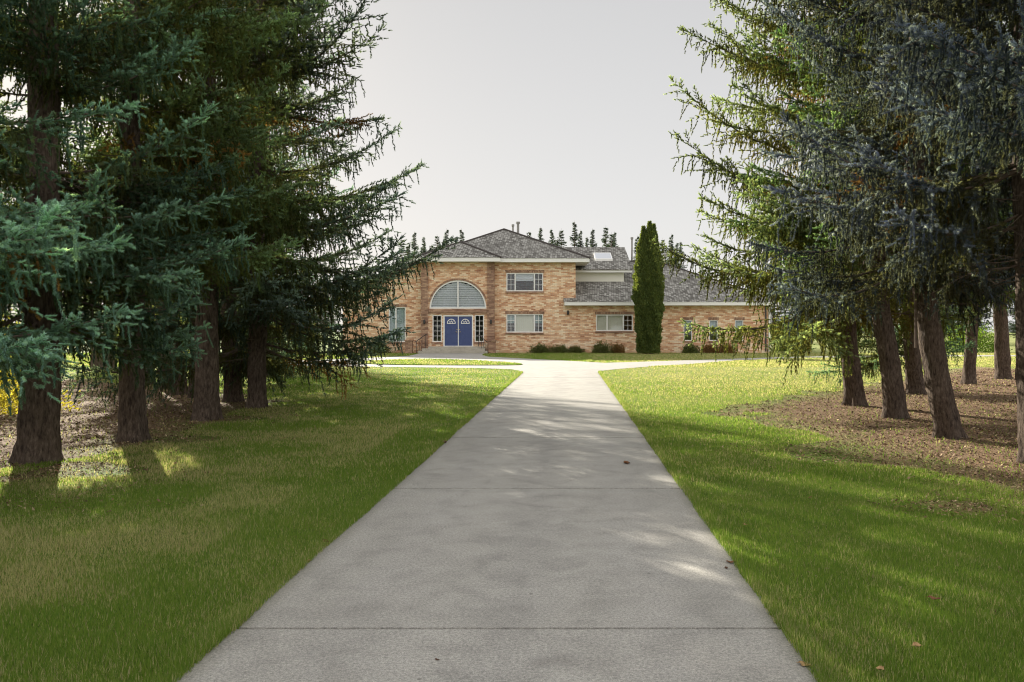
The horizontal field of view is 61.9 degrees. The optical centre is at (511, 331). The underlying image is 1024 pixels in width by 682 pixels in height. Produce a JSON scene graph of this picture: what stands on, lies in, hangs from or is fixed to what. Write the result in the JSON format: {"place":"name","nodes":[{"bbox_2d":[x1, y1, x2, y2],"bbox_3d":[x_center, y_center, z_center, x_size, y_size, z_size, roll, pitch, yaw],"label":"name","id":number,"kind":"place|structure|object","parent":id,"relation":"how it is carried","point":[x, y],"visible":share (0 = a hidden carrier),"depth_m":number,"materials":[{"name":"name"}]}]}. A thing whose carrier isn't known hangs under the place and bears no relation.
{"place":"outdoors","nodes":[
{"label":"outdoors","id":0,"kind":"place"},
{"bbox_2d":[293,323,326,353],"bbox_3d":[-13.417,0.034,56.083,2.712,3.005,2.794,0,0,0],"label":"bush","id":1,"kind":"object","parent":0,"point":[309,343],"visible":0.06,"depth_m":55.84,"materials":[{"name":"green plant"}]},
{"bbox_2d":[365,359,521,364],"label":"lawn island","id":2,"kind":"structure","parent":0,"point":[438,364],"depth_m":37.91,"materials":[{"name":"green plant"}]},
{"bbox_2d":[177,372,817,681],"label":"driveway","id":3,"kind":"structure","parent":0,"point":[528,527],"depth_m":5.06,"materials":[{"name":"concrete"}]},
{"bbox_2d":[797,661,810,665],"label":"fallen leaf","id":4,"kind":"object","parent":3,"relation":"on","point":[802,663],"visible":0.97,"depth_m":3.79,"materials":[{"name":"brown plant"}]},
{"bbox_2d":[0,0,1015,331],"label":"sky","id":5,"kind":"structure","parent":0,"point":[548,115],"materials":[{"name":"white"}]},
{"bbox_2d":[0,332,1023,681],"bbox_3d":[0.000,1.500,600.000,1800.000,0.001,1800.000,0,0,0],"label":"ground","id":6,"kind":"structure","parent":0,"point":[968,410],"depth_m":10.76,"materials":[{"name":"green plant"}]},
{"bbox_2d":[0,37,21,237],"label":"spruce tree","id":7,"kind":"object","parent":6,"relation":"on","point":[9,112],"visible":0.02,"depth_m":20.62,"materials":[{"name":"green plant"}]},
{"bbox_2d":[0,2,62,210],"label":"spruce tree","id":8,"kind":"object","parent":6,"relation":"on","point":[2,179],"visible":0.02,"depth_m":14.18,"materials":[{"name":"green plant"}]},
{"bbox_2d":[0,308,68,395],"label":"bush","id":9,"kind":"object","parent":6,"relation":"on","point":[11,357],"visible":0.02,"depth_m":20.61,"materials":[{"name":"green plant"}]},
{"bbox_2d":[0,314,82,415],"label":"bush","id":10,"kind":"object","parent":6,"relation":"on","point":[3,398],"visible":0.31,"depth_m":15.46,"materials":[{"name":"yellow plant"}]},
{"bbox_2d":[0,0,148,416],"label":"spruce tree","id":11,"kind":"object","parent":6,"relation":"on","point":[24,253],"visible":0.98,"depth_m":7.45,"materials":[{"name":"green plant"}]},
{"bbox_2d":[77,131,103,369],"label":"spruce tree","id":12,"kind":"object","parent":6,"relation":"on","point":[96,363],"visible":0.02,"depth_m":33.32,"materials":[{"name":"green plant"}]},
{"bbox_2d":[77,97,119,369],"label":"spruce tree","id":13,"kind":"object","parent":6,"relation":"on","point":[113,362],"visible":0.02,"depth_m":30.56,"materials":[{"name":"green plant"}]},
{"bbox_2d":[102,95,153,384],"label":"spruce tree","id":14,"kind":"object","parent":6,"relation":"on","point":[146,307],"depth_m":24.15,"materials":[{"name":"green plant"}]},
{"bbox_2d":[0,0,259,464],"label":"spruce tree","id":15,"kind":"object","parent":6,"relation":"on","point":[50,47],"visible":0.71,"depth_m":9.71,"materials":[{"name":"green plant"}]},
{"bbox_2d":[102,87,181,388],"bbox_3d":[-9.182,-2.899,22.439,3.334,9.099,3.490,0,0,0],"label":"spruce tree","id":16,"kind":"object","parent":6,"relation":"on","point":[161,345],"depth_m":22.36,"materials":[{"name":"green plant"}]},
{"bbox_2d":[0,0,305,442],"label":"spruce tree","id":17,"kind":"object","parent":6,"relation":"on","point":[132,419],"visible":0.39,"depth_m":11.57,"materials":[{"name":"green plant"}]},
{"bbox_2d":[144,89,187,394],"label":"spruce tree","id":18,"kind":"object","parent":6,"relation":"on","point":[178,389],"depth_m":20.16,"materials":[{"name":"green plant"}]},
{"bbox_2d":[145,77,244,397],"bbox_3d":[-7.301,-2.636,19.232,3.215,8.572,3.141,0,0,0],"label":"spruce tree","id":19,"kind":"object","parent":6,"relation":"on","point":[190,385],"depth_m":19.20,"materials":[{"name":"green plant"}]},
{"bbox_2d":[26,0,371,420],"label":"spruce tree","id":20,"kind":"object","parent":6,"relation":"on","point":[206,405],"visible":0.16,"depth_m":14.27,"materials":[{"name":"green plant"}]},
{"bbox_2d":[180,10,311,401],"bbox_3d":[-5.998,-3.163,18.171,3.548,9.625,3.586,0,0,0],"label":"spruce tree","id":21,"kind":"object","parent":6,"relation":"on","point":[235,392],"visible":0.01,"depth_m":18.14,"materials":[{"name":"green plant"}]},
{"bbox_2d":[61,0,460,408],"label":"spruce tree","id":22,"kind":"object","parent":6,"relation":"on","point":[259,311],"visible":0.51,"depth_m":16.36,"materials":[{"name":"green plant"}]},
{"bbox_2d":[219,182,322,380],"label":"spruce tree","id":23,"kind":"object","parent":6,"relation":"on","point":[275,344],"visible":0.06,"depth_m":23.34,"materials":[{"name":"green plant"}]},
{"bbox_2d":[187,7,363,377],"bbox_3d":[-8.505,-7.344,28.877,6.788,17.988,6.718,0,0,0],"label":"spruce tree","id":24,"kind":"object","parent":6,"relation":"on","point":[308,190],"depth_m":28.81,"materials":[{"name":"green plant"}]},
{"bbox_2d":[311,259,342,335],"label":"spruce tree","id":25,"kind":"object","parent":6,"relation":"on","point":[335,320],"visible":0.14,"depth_m":118.17,"materials":[{"name":"green plant"}]},
{"bbox_2d":[367,341,394,352],"bbox_3d":[-9.201,1.001,59.136,2.452,1.075,1.068,0,0,0],"label":"shrub","id":26,"kind":"object","parent":6,"relation":"on","point":[387,350],"visible":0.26,"depth_m":59.14,"materials":[{"name":"green plant"}]},
{"bbox_2d":[398,240,407,259],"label":"spruce tree","id":27,"kind":"object","parent":6,"relation":"on","point":[400,246],"visible":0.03,"depth_m":83.93,"materials":[{"name":"green plant"}]},
{"bbox_2d":[410,233,419,255],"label":"spruce tree","id":28,"kind":"object","parent":6,"relation":"on","point":[414,246],"visible":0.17,"depth_m":87.45,"materials":[{"name":"green plant"}]},
{"bbox_2d":[419,237,427,253],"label":"spruce tree","id":29,"kind":"object","parent":6,"relation":"on","point":[424,244],"visible":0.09,"depth_m":90.88,"materials":[{"name":"green plant"}]},
{"bbox_2d":[432,236,440,248],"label":"spruce tree","id":30,"kind":"object","parent":6,"relation":"on","point":[437,237],"visible":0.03,"depth_m":85.77,"materials":[{"name":"green plant"}]},
{"bbox_2d":[443,230,449,245],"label":"spruce tree","id":31,"kind":"object","parent":6,"relation":"on","point":[446,235],"visible":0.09,"depth_m":89.21,"materials":[{"name":"green plant"}]},
{"bbox_2d":[459,230,464,240],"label":"spruce tree","id":32,"kind":"object","parent":6,"relation":"on","point":[462,237],"visible":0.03,"depth_m":83.93,"materials":[{"name":"green plant"}]},
{"bbox_2d":[0,352,1023,681],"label":"grass","id":33,"kind":"structure","parent":6,"relation":"on","point":[188,646],"depth_m":6.43,"materials":[{"name":"green plant"}]},
{"bbox_2d":[0,369,1023,611],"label":"needle litter","id":34,"kind":"object","parent":6,"relation":"on","point":[756,417],"visible":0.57,"depth_m":12.22,"materials":[{"name":"brown plant"}]},
{"bbox_2d":[527,342,549,352],"bbox_3d":[1.824,1.098,59.109,1.687,0.884,0.988,0,0,0],"label":"shrub","id":35,"kind":"object","parent":6,"relation":"on","point":[540,348],"visible":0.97,"depth_m":58.95,"materials":[{"name":"green plant"}]},
{"bbox_2d":[538,227,544,240],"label":"spruce tree","id":36,"kind":"object","parent":6,"relation":"on","point":[540,235],"visible":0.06,"depth_m":90.86,"materials":[{"name":"green plant"}]},
{"bbox_2d":[548,230,554,244],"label":"spruce tree","id":37,"kind":"object","parent":6,"relation":"on","point":[551,237],"visible":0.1,"depth_m":85.68,"materials":[{"name":"green plant"}]},
{"bbox_2d":[549,343,568,352],"bbox_3d":[3.274,1.153,59.116,2.098,0.772,0.991,0,0,0],"label":"shrub","id":38,"kind":"object","parent":6,"relation":"on","point":[561,349],"visible":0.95,"depth_m":59.04,"materials":[{"name":"green plant"}]},
{"bbox_2d":[557,230,566,247],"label":"spruce tree","id":39,"kind":"object","parent":6,"relation":"on","point":[560,243],"visible":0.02,"depth_m":89.15,"materials":[{"name":"green plant"}]},
{"bbox_2d":[569,222,579,246],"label":"spruce tree","id":40,"kind":"object","parent":6,"relation":"on","point":[575,239],"visible":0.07,"depth_m":83.89,"materials":[{"name":"green plant"}]},
{"bbox_2d":[568,345,585,352],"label":"shrub","id":41,"kind":"object","parent":6,"relation":"on","point":[574,349],"visible":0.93,"depth_m":59.05,"materials":[{"name":"green plant"}]},
{"bbox_2d":[577,230,583,246],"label":"spruce tree","id":42,"kind":"object","parent":6,"relation":"on","point":[580,242],"visible":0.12,"depth_m":85.68,"materials":[{"name":"green plant"}]},
{"bbox_2d":[589,229,596,246],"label":"spruce tree","id":43,"kind":"object","parent":6,"relation":"on","point":[592,240],"visible":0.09,"depth_m":87.41,"materials":[{"name":"green plant"}]},
{"bbox_2d":[591,340,615,352],"bbox_3d":[6.323,1.037,59.178,1.820,1.004,1.018,0,0,0],"label":"shrub","id":44,"kind":"object","parent":6,"relation":"on","point":[599,347],"visible":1,"depth_m":58.96,"materials":[{"name":"green plant"}]},
{"bbox_2d":[601,227,609,246],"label":"spruce tree","id":45,"kind":"object","parent":6,"relation":"on","point":[606,238],"visible":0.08,"depth_m":90.89,"materials":[{"name":"green plant"}]},
{"bbox_2d":[605,232,615,246],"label":"spruce tree","id":46,"kind":"object","parent":6,"relation":"on","point":[611,241],"visible":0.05,"depth_m":83.97,"materials":[{"name":"green plant"}]},
{"bbox_2d":[612,233,617,246],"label":"spruce tree","id":47,"kind":"object","parent":6,"relation":"on","point":[614,235],"visible":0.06,"depth_m":85.66,"materials":[{"name":"green plant"}]},
{"bbox_2d":[611,342,624,352],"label":"shrub","id":48,"kind":"object","parent":6,"relation":"on","point":[620,348],"visible":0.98,"depth_m":59.03,"materials":[{"name":"brown plant"}]},
{"bbox_2d":[633,237,638,259],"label":"spruce tree","id":49,"kind":"object","parent":6,"relation":"on","point":[635,248],"visible":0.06,"depth_m":89.24,"materials":[{"name":"green plant"}]},
{"bbox_2d":[631,220,665,353],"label":"arborvitae","id":50,"kind":"object","parent":6,"relation":"on","point":[648,293],"visible":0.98,"depth_m":56.26,"materials":[{"name":"green plant"}]},
{"bbox_2d":[660,240,669,264],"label":"spruce tree","id":51,"kind":"object","parent":6,"relation":"on","point":[663,241],"visible":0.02,"depth_m":83.87,"materials":[{"name":"green plant"}]},
{"bbox_2d":[666,234,680,267],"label":"spruce tree","id":52,"kind":"object","parent":6,"relation":"on","point":[669,243],"visible":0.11,"depth_m":87.45,"materials":[{"name":"green plant"}]},
{"bbox_2d":[679,242,687,269],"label":"spruce tree","id":53,"kind":"object","parent":6,"relation":"on","point":[680,247],"visible":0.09,"depth_m":90.91,"materials":[{"name":"green plant"}]},
{"bbox_2d":[681,343,700,352],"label":"shrub","id":54,"kind":"object","parent":6,"relation":"on","point":[692,349],"visible":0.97,"depth_m":58.96,"materials":[{"name":"green plant"}]},
{"bbox_2d":[700,342,719,352],"bbox_3d":[13.740,1.086,59.138,1.594,0.907,0.893,0,0,0],"label":"shrub","id":55,"kind":"object","parent":6,"relation":"on","point":[710,348],"visible":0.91,"depth_m":58.96,"materials":[{"name":"brown plant"}]},
{"bbox_2d":[717,341,735,352],"bbox_3d":[14.788,1.055,59.100,1.722,0.971,0.882,0,0,0],"label":"shrub","id":56,"kind":"object","parent":6,"relation":"on","point":[721,349],"visible":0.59,"depth_m":58.95,"materials":[{"name":"green plant"}]},
{"bbox_2d":[768,259,791,334],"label":"spruce tree","id":57,"kind":"object","parent":6,"relation":"on","point":[773,313],"visible":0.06,"depth_m":105.76,"materials":[{"name":"green plant"}]},
{"bbox_2d":[771,310,814,350],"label":"bush","id":58,"kind":"object","parent":6,"relation":"on","point":[784,334],"visible":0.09,"depth_m":65.75,"materials":[{"name":"green plant"}]},
{"bbox_2d":[777,295,813,331],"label":"spruce tree","id":59,"kind":"object","parent":6,"relation":"on","point":[808,320],"visible":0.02,"depth_m":107.69,"materials":[{"name":"green plant"}]},
{"bbox_2d":[649,0,1013,406],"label":"spruce tree","id":60,"kind":"object","parent":6,"relation":"on","point":[843,341],"visible":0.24,"depth_m":17.14,"materials":[{"name":"green plant"}]},
{"bbox_2d":[724,0,1013,418],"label":"spruce tree","id":61,"kind":"object","parent":6,"relation":"on","point":[894,404],"visible":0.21,"depth_m":14.65,"materials":[{"name":"green plant"}]},
{"bbox_2d":[746,0,1014,439],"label":"spruce tree","id":62,"kind":"object","parent":6,"relation":"on","point":[944,412],"visible":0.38,"depth_m":11.95,"materials":[{"name":"green plant"}]},
{"bbox_2d":[761,0,1023,462],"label":"spruce tree","id":63,"kind":"object","parent":6,"relation":"on","point":[895,213],"visible":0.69,"depth_m":9.64,"materials":[{"name":"green plant"}]},
{"bbox_2d":[804,296,981,388],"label":"tree","id":64,"kind":"object","parent":6,"relation":"on","point":[869,366],"visible":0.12,"depth_m":21.68,"materials":[{"name":"green plant"}]},
{"bbox_2d":[813,171,1000,393],"bbox_3d":[9.367,-5.650,20.540,4.373,14.600,4.510,0,0,-27],"label":"spruce tree","id":65,"kind":"object","parent":6,"relation":"on","point":[914,380],"visible":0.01,"depth_m":20.45,"materials":[{"name":"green plant"}]},
{"bbox_2d":[912,642,920,646],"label":"fallen leaf","id":66,"kind":"object","parent":6,"relation":"on","point":[917,644],"visible":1,"depth_m":3.96,"materials":[{"name":"brown plant"}]},
{"bbox_2d":[940,304,957,335],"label":"spruce tree","id":67,"kind":"object","parent":6,"relation":"on","point":[948,324],"visible":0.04,"depth_m":108.55,"materials":[{"name":"green plant"}]},
{"bbox_2d":[876,0,1023,181],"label":"spruce tree","id":68,"kind":"object","parent":6,"relation":"on","point":[1007,79],"visible":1,"depth_m":7.32,"materials":[{"name":"green plant"}]},
{"bbox_2d":[901,161,1010,387],"bbox_3d":[11.054,-5.650,22.466,4.518,14.600,4.375,0,0,0],"label":"spruce tree","id":69,"kind":"object","parent":6,"relation":"on","point":[971,300],"depth_m":22.39,"materials":[{"name":"green plant"}]},
{"bbox_2d":[946,307,992,337],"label":"spruce tree","id":70,"kind":"object","parent":6,"relation":"on","point":[982,324],"visible":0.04,"depth_m":93.55,"materials":[{"name":"green plant"}]},
{"bbox_2d":[951,308,993,337],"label":"spruce tree","id":71,"kind":"object","parent":6,"relation":"on","point":[983,326],"visible":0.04,"depth_m":99.18,"materials":[{"name":"green plant"}]},
{"bbox_2d":[939,21,1014,383],"bbox_3d":[13.417,-6.075,24.339,4.630,15.450,4.775,0,0,27],"label":"spruce tree","id":72,"kind":"object","parent":6,"relation":"on","point":[969,375],"visible":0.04,"depth_m":24.36,"materials":[{"name":"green plant"}]},
{"bbox_2d":[945,321,1012,352],"bbox_3d":[33.154,0.261,62.240,5.795,2.562,3.792,0,0,17],"label":"bush","id":73,"kind":"object","parent":6,"relation":"on","point":[982,342],"visible":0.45,"depth_m":61.59,"materials":[{"name":"green plant"}]},
{"bbox_2d":[950,9,1014,378],"bbox_3d":[15.468,-6.075,27.352,4.775,15.450,4.630,0,0,-19],"label":"spruce tree","id":74,"kind":"object","parent":6,"relation":"on","point":[1002,360],"depth_m":26.93,"materials":[{"name":"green plant"}]},
{"bbox_2d":[981,40,1013,287],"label":"spruce tree","id":75,"kind":"object","parent":6,"relation":"on","point":[1010,212],"visible":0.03,"depth_m":14.66,"materials":[{"name":"green plant"}]},
{"bbox_2d":[1007,309,1014,334],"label":"spruce tree","id":76,"kind":"object","parent":6,"relation":"on","point":[1012,324],"visible":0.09,"depth_m":117.52,"materials":[{"name":"green plant"}]},
{"bbox_2d":[1008,309,1015,337],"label":"spruce tree","id":77,"kind":"object","parent":6,"relation":"on","point":[1014,332],"visible":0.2,"depth_m":101.44,"materials":[{"name":"green plant"}]},
{"bbox_2d":[343,222,780,352],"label":"brick house","id":78,"kind":"structure","parent":0,"point":[504,290],"depth_m":60.00,"materials":[{"name":"orange brick"}]},
{"bbox_2d":[388,304,406,343],"bbox_3d":[-8.070,-0.535,60.067,1.360,2.790,0.255,0,0,0],"label":"window","id":79,"kind":"structure","parent":78,"relation":"in","point":[400,310],"depth_m":60.17,"materials":[{"name":"white"}]},
{"bbox_2d":[431,315,442,343],"bbox_3d":[-5.230,-0.150,59.650,0.780,2.020,0.180,0,0,0],"label":"window","id":80,"kind":"structure","parent":78,"relation":"in","point":[433,342],"depth_m":59.66,"materials":[{"name":"white"}]},
{"bbox_2d":[445,316,457,345],"bbox_3d":[-4.245,-0.032,59.691,0.920,2.045,0.077,0,0,0],"label":"door","id":81,"kind":"structure","parent":78,"relation":"in","point":[451,322],"depth_m":59.68,"materials":[{"name":"blue paint"}]},
{"bbox_2d":[429,278,485,308],"bbox_3d":[-3.796,-2.655,59.690,4.065,2.120,0.180,0,0,0],"label":"arched window","id":82,"kind":"structure","parent":78,"relation":"in","point":[457,283],"depth_m":59.76,"materials":[{"name":"white"}]},
{"bbox_2d":[459,316,471,345],"bbox_3d":[-3.265,-0.033,59.667,0.920,2.045,0.126,0,0,0],"label":"door","id":83,"kind":"structure","parent":78,"relation":"in","point":[465,322],"depth_m":59.68,"materials":[{"name":"blue paint"}]},
{"bbox_2d":[474,315,484,343],"bbox_3d":[-2.280,-0.150,59.650,0.780,2.020,0.180,0,0,0],"label":"window","id":84,"kind":"structure","parent":78,"relation":"in","point":[476,342],"depth_m":59.66,"materials":[{"name":"white"}]},
{"bbox_2d":[505,270,543,292],"bbox_3d":[0.900,-3.515,60.053,2.760,1.630,0.225,0,0,0],"label":"window","id":85,"kind":"structure","parent":78,"relation":"in","point":[519,274],"depth_m":60.04,"materials":[{"name":"white"}]},
{"bbox_2d":[505,311,543,333],"bbox_3d":[0.900,-0.615,60.067,2.760,1.630,0.255,0,0,0],"label":"window","id":86,"kind":"structure","parent":78,"relation":"in","point":[524,321],"depth_m":60.17,"materials":[{"name":"white"}]},
{"bbox_2d":[595,312,633,332],"bbox_3d":[7.210,-0.650,60.067,2.760,1.500,0.255,0,0,0],"label":"window","id":87,"kind":"structure","parent":78,"relation":"in","point":[613,321],"depth_m":60.04,"materials":[{"name":"white"}]},
{"bbox_2d":[683,317,692,342],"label":"window","id":88,"kind":"structure","parent":78,"relation":"in","point":[688,319],"depth_m":60.04,"materials":[{"name":"white"}]},
{"bbox_2d":[708,317,718,342],"bbox_3d":[14.170,-0.110,60.067,0.760,1.780,0.255,0,0,0],"label":"window","id":89,"kind":"structure","parent":78,"relation":"in","point":[714,319],"depth_m":60.04,"materials":[{"name":"white"}]},
{"bbox_2d":[734,317,744,342],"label":"window","id":90,"kind":"structure","parent":78,"relation":"in","point":[739,320],"depth_m":60.04,"materials":[{"name":"white"}]},
{"bbox_2d":[292,353,1015,371],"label":"loop road","id":91,"kind":"structure","parent":0,"point":[535,365],"depth_m":39.70,"materials":[{"name":"concrete"}]}
]}

